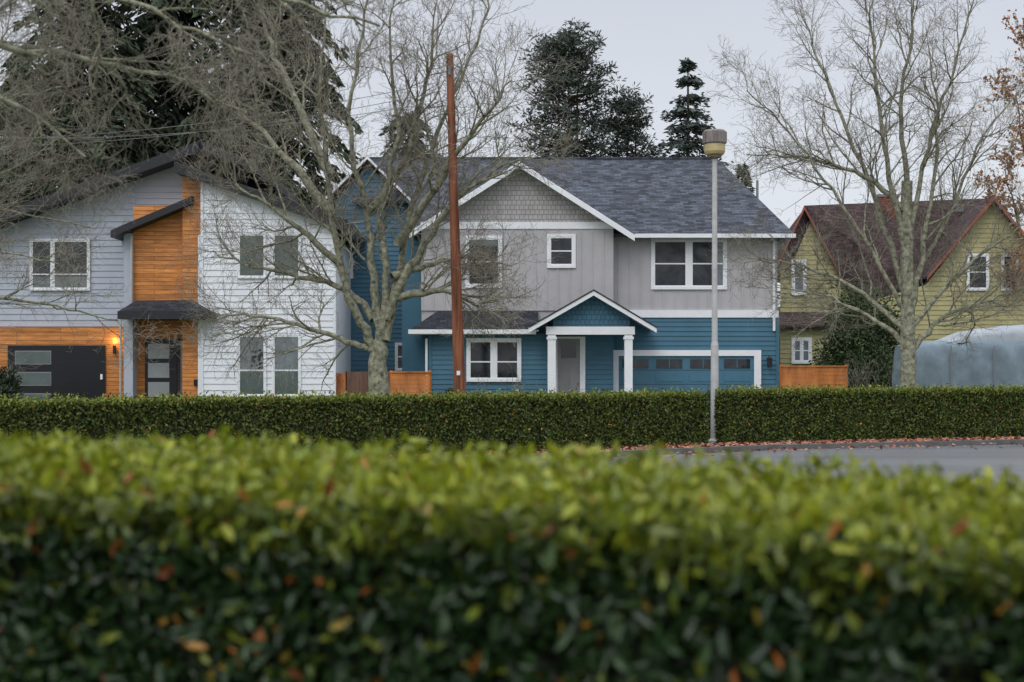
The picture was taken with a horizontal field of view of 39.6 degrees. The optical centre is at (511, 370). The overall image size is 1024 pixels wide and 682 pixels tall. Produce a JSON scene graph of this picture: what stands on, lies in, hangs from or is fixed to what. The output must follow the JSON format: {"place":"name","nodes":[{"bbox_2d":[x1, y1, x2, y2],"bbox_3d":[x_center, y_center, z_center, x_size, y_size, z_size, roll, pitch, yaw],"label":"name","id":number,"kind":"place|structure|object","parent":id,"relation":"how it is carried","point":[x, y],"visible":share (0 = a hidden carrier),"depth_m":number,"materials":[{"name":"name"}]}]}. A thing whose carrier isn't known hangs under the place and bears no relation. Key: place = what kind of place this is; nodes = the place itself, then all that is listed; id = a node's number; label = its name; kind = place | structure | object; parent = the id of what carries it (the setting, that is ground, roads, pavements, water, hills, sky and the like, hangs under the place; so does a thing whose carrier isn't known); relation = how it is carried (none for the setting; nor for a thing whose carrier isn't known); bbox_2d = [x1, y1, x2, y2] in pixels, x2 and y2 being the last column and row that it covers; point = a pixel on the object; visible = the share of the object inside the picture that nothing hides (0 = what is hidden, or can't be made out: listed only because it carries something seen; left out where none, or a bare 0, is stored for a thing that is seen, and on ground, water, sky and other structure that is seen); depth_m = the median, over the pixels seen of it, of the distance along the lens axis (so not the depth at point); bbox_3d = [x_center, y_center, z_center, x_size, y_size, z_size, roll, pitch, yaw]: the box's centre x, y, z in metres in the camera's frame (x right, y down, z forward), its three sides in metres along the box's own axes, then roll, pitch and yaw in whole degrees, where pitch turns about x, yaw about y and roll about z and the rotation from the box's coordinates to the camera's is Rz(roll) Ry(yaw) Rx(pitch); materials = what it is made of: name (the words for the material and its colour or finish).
{"place":"outdoors","nodes":[
{"label":"outdoors","id":0,"kind":"place"},
{"bbox_2d":[0,0,1023,306],"label":"sky","id":1,"kind":"structure","parent":0,"point":[647,40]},
{"bbox_2d":[540,444,1023,490],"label":"road","id":2,"kind":"structure","parent":0,"point":[950,460],"depth_m":24.13,"materials":[{"name":"grey asphalt"}]},
{"bbox_2d":[363,436,1023,457],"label":"leaf litter","id":3,"kind":"object","parent":2,"relation":"on","point":[685,445],"visible":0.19,"depth_m":27.75,"materials":[{"name":"brown plant"}]},
{"bbox_2d":[435,439,1023,461],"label":"kerb","id":4,"kind":"structure","parent":2,"relation":"on","point":[714,449],"depth_m":27.20,"materials":[{"name":"concrete"}]},
{"label":"ground","id":5,"kind":"structure","parent":0,"visible":0},
{"bbox_2d":[0,365,23,398],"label":"evergreen shrub","id":6,"kind":"object","parent":5,"relation":"on","point":[10,385],"visible":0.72,"depth_m":43.76,"materials":[{"name":"green plant"}]},
{"bbox_2d":[0,44,59,211],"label":"conifer tree","id":7,"kind":"object","parent":5,"relation":"on","point":[19,86],"visible":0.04,"depth_m":81.26,"materials":[{"name":"green plant"}]},
{"bbox_2d":[0,0,171,379],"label":"bare maple tree","id":8,"kind":"object","parent":5,"relation":"on","point":[48,256],"visible":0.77,"depth_m":34.14,"materials":[{"name":"grey plant"}]},
{"bbox_2d":[0,0,173,207],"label":"conifer tree","id":9,"kind":"object","parent":5,"relation":"on","point":[129,48],"visible":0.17,"depth_m":72.34,"materials":[{"name":"green plant"}]},
{"bbox_2d":[108,0,222,160],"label":"conifer tree","id":10,"kind":"object","parent":5,"relation":"on","point":[170,112],"visible":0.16,"depth_m":78.64,"materials":[{"name":"green plant"}]},
{"bbox_2d":[0,163,350,397],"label":"walls","id":11,"kind":"structure","parent":5,"relation":"on","point":[161,188],"depth_m":47.60,"materials":[{"name":"white wood"}]},
{"bbox_2d":[8,345,105,399],"bbox_3d":[-15.417,0.327,48.125,3.294,2.346,0.130,0,0,0],"label":"garage door","id":12,"kind":"structure","parent":11,"relation":"attached to","point":[80,369],"depth_m":48.12,"materials":[{"name":"grey metal"}]},
{"bbox_2d":[0,176,200,397],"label":"cedar cladding","id":13,"kind":"structure","parent":11,"relation":"attached to","point":[153,252],"depth_m":47.70,"materials":[{"name":"orange wood"}]},
{"bbox_2d":[119,236,132,397],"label":"downspouts","id":14,"kind":"object","parent":11,"relation":"attached to","point":[131,299],"visible":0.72,"depth_m":47.96,"materials":[{"name":"white metal"}]},
{"bbox_2d":[30,233,300,396],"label":"windows","id":15,"kind":"structure","parent":11,"relation":"attached to","point":[244,386],"depth_m":47.15,"materials":[{"name":"clear glass"}]},
{"bbox_2d":[145,338,197,397],"bbox_3d":[-11.292,0.151,48.002,2.225,2.498,0.688,0,0,24],"label":"front door","id":16,"kind":"structure","parent":11,"relation":"attached to","point":[158,378],"depth_m":48.12,"materials":[{"name":"black glass"}]},
{"bbox_2d":[0,140,365,319],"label":"roof","id":17,"kind":"structure","parent":11,"relation":"on","point":[161,309],"depth_m":47.50,"materials":[{"name":"black"}]},
{"bbox_2d":[0,0,414,234],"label":"bare maple tree","id":18,"kind":"object","parent":5,"relation":"on","point":[98,59],"visible":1,"depth_m":9.89,"materials":[{"name":"grey plant"}]},
{"bbox_2d":[163,0,362,209],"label":"conifer tree","id":19,"kind":"object","parent":5,"relation":"on","point":[311,166],"visible":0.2,"depth_m":74.74,"materials":[{"name":"green plant"}]},
{"bbox_2d":[336,372,346,395],"bbox_3d":[-5.748,0.780,47.675,0.447,1.441,0.150,0,0,0],"label":"wooden fence","id":20,"kind":"object","parent":5,"relation":"on","point":[341,379],"visible":0.4,"depth_m":47.60,"materials":[{"name":"brown wood"}]},
{"bbox_2d":[132,0,586,395],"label":"bare maple tree","id":21,"kind":"object","parent":5,"relation":"on","point":[381,314],"visible":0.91,"depth_m":33.75,"materials":[{"name":"grey plant"}]},
{"bbox_2d":[346,371,389,395],"bbox_3d":[-4.811,0.762,47.675,1.536,1.476,0.150,0,0,0],"label":"wooden fence","id":22,"kind":"object","parent":5,"relation":"on","point":[354,381],"visible":0.35,"depth_m":47.60,"materials":[{"name":"brown wood"}]},
{"bbox_2d":[390,370,430,394],"bbox_3d":[-3.358,0.753,47.055,1.377,1.495,0.190,0,0,0],"label":"wooden fence","id":23,"kind":"object","parent":5,"relation":"on","point":[410,379],"visible":0.55,"depth_m":47.00,"materials":[{"name":"brown wood"}]},
{"bbox_2d":[378,111,443,156],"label":"spruce tree","id":24,"kind":"object","parent":5,"relation":"on","point":[391,138],"visible":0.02,"depth_m":79.69,"materials":[{"name":"green plant"}]},
{"bbox_2d":[445,388,452,394],"bbox_3d":[-2.037,1.030,46.998,0.597,0.971,0.470,0,0,28],"label":"evergreen shrub","id":25,"kind":"object","parent":5,"relation":"on","point":[447,389],"visible":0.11,"depth_m":46.88,"materials":[{"name":"green plant"}]},
{"bbox_2d":[446,53,465,393],"bbox_3d":[-1.284,-2.934,32.992,0.488,8.868,0.304,0,0,0],"label":"utility pole","id":26,"kind":"object","parent":5,"relation":"on","point":[458,343],"visible":0.81,"depth_m":32.91,"materials":[{"name":"brown wood"}]},
{"bbox_2d":[2,80,446,145],"bbox_3d":[-8.704,-6.276,35.506,15.353,0.948,0.011,0,0,19],"label":"power line","id":27,"kind":"object","parent":26,"relation":"attached to","point":[263,114],"visible":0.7,"depth_m":34.47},
{"bbox_2d":[467,375,508,392],"bbox_3d":[-0.726,0.794,45.948,1.221,1.430,1.106,0,0,-42],"label":"bare shrub","id":28,"kind":"object","parent":5,"relation":"on","point":[480,383],"visible":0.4,"depth_m":46.04,"materials":[{"name":"brown plant"}]},
{"bbox_2d":[484,360,536,393],"bbox_3d":[0.042,0.577,45.885,1.405,1.865,1.906,0,0,35],"label":"bare shrub","id":29,"kind":"object","parent":5,"relation":"on","point":[515,383],"visible":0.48,"depth_m":45.98,"materials":[{"name":"brown plant"}]},
{"bbox_2d":[0,423,1023,681],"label":"hedge","id":30,"kind":"object","parent":5,"relation":"on","point":[214,559],"visible":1,"depth_m":2.22,"materials":[{"name":"green plant"}]},
{"bbox_2d":[335,166,778,412],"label":"walls","id":31,"kind":"structure","parent":5,"relation":"on","point":[615,269],"depth_m":49.99,"materials":[{"name":"blue"}]},
{"bbox_2d":[351,234,726,381],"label":"windows","id":32,"kind":"structure","parent":31,"relation":"attached to","point":[680,263],"depth_m":49.95,"materials":[{"name":"clear glass"}]},
{"bbox_2d":[318,156,795,334],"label":"roof","id":33,"kind":"structure","parent":31,"relation":"on","point":[632,198],"depth_m":52.45,"materials":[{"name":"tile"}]},
{"bbox_2d":[556,337,584,393],"bbox_3d":[2.006,0.099,49.901,1.125,2.561,0.103,0,0,0],"label":"front door","id":34,"kind":"structure","parent":31,"relation":"attached to","point":[570,363],"depth_m":49.89,"materials":[{"name":"grey wood"}]},
{"bbox_2d":[425,241,774,388],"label":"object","id":35,"kind":"object","parent":31,"relation":"attached to","point":[769,361],"depth_m":50.23,"materials":[{"name":"white metal"}]},
{"bbox_2d":[613,350,760,403],"bbox_3d":[6.180,0.391,50.440,5.292,2.218,0.120,0,0,0],"label":"garage door","id":36,"kind":"structure","parent":31,"relation":"attached to","point":[667,369],"depth_m":50.44,"materials":[{"name":"blue metal"}]},
{"bbox_2d":[494,17,626,156],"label":"pine tree","id":37,"kind":"object","parent":5,"relation":"on","point":[564,43],"visible":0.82,"depth_m":89.18,"materials":[{"name":"green plant"}]},
{"bbox_2d":[546,295,634,392],"bbox_3d":[2.679,-0.527,49.450,3.025,4.095,1.900,0,0,0],"label":"porch","id":38,"kind":"object","parent":5,"relation":"on","point":[593,315],"visible":0.74,"depth_m":48.56,"materials":[{"name":"blue"}]},
{"bbox_2d":[585,81,664,156],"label":"pine tree","id":39,"kind":"object","parent":5,"relation":"on","point":[628,107],"visible":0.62,"depth_m":92.19,"materials":[{"name":"green plant"}]},
{"bbox_2d":[650,57,733,167],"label":"spruce tree","id":40,"kind":"object","parent":5,"relation":"on","point":[685,144],"visible":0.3,"depth_m":91.75,"materials":[{"name":"green plant"}]},
{"bbox_2d":[734,164,779,297],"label":"spruce tree","id":41,"kind":"object","parent":5,"relation":"on","point":[749,182],"visible":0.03,"depth_m":94.84,"materials":[{"name":"green plant"}]},
{"bbox_2d":[779,327,831,388],"bbox_3d":[12.181,0.133,59.432,2.142,3.932,1.116,0,0,0],"label":"lean to","id":42,"kind":"object","parent":5,"relation":"on","point":[815,333],"visible":0.2,"depth_m":58.89,"materials":[{"name":"yellow"}]},
{"bbox_2d":[780,365,847,388],"bbox_3d":[9.887,0.657,46.555,2.217,1.687,0.190,0,0,0],"label":"wooden fence","id":43,"kind":"object","parent":5,"relation":"on","point":[790,376],"visible":0.4,"depth_m":46.50,"materials":[{"name":"brown wood"}]},
{"bbox_2d":[808,278,900,387],"bbox_3d":[13.305,-0.990,54.040,4.235,5.109,4.784,0,0,0],"label":"evergreen shrub","id":44,"kind":"object","parent":5,"relation":"on","point":[869,348],"visible":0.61,"depth_m":53.05,"materials":[{"name":"green plant"}]},
{"bbox_2d":[692,0,1023,387],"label":"bare maple tree","id":45,"kind":"object","parent":5,"relation":"on","point":[905,213],"visible":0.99,"depth_m":38.09,"materials":[{"name":"grey plant"}]},
{"bbox_2d":[840,347,895,387],"bbox_3d":[10.444,0.398,42.302,1.856,2.222,2.317,0,0,0],"label":"bare shrub","id":46,"kind":"object","parent":5,"relation":"on","point":[857,380],"visible":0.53,"depth_m":41.96,"materials":[{"name":"brown plant"}]},
{"bbox_2d":[777,203,1023,358],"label":"walls","id":47,"kind":"structure","parent":5,"relation":"on","point":[942,306],"depth_m":58.99,"materials":[{"name":"yellow wood"}]},
{"bbox_2d":[777,196,1023,326],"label":"roof","id":48,"kind":"structure","parent":47,"relation":"on","point":[806,215],"depth_m":59.80,"materials":[{"name":"brown"}]},
{"bbox_2d":[877,194,963,218],"bbox_3d":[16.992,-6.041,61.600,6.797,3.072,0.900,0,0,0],"label":"chimney","id":49,"kind":"object","parent":48,"relation":"on","point":[886,201],"visible":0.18,"depth_m":61.20,"materials":[{"name":"red brick"}]},
{"bbox_2d":[791,254,1018,363],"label":"windows","id":50,"kind":"structure","parent":47,"relation":"attached to","point":[804,356],"depth_m":58.91,"materials":[{"name":"clear glass"}]},
{"bbox_2d":[892,325,1023,387],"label":"covered trailer","id":51,"kind":"object","parent":5,"relation":"on","point":[999,361],"visible":0.64,"depth_m":46.08,"materials":[{"name":"plastic"}]},
{"bbox_2d":[967,9,1023,297],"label":"autumn birch tree","id":52,"kind":"object","parent":5,"relation":"on","point":[1019,156],"visible":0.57,"depth_m":59.33,"materials":[{"name":"brown plant"}]},
{"label":"planting bed","id":53,"kind":"object","parent":5,"relation":"on","visible":0},
{"bbox_2d":[0,386,709,456],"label":"hedge","id":54,"kind":"object","parent":53,"relation":"on","point":[460,421],"visible":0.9,"depth_m":24.45,"materials":[{"name":"green plant"}]},
{"bbox_2d":[702,129,726,442],"bbox_3d":[4.175,-1.728,29.300,0.502,6.455,0.502,0,0,0],"label":"street lamp","id":55,"kind":"object","parent":53,"relation":"on","point":[714,141],"visible":0.94,"depth_m":29.24,"materials":[{"name":"grey metal"}]},
{"bbox_2d":[706,383,1023,442],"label":"hedge","id":56,"kind":"object","parent":53,"relation":"on","point":[757,415],"visible":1,"depth_m":29.85,"materials":[{"name":"green plant"}]}
]}

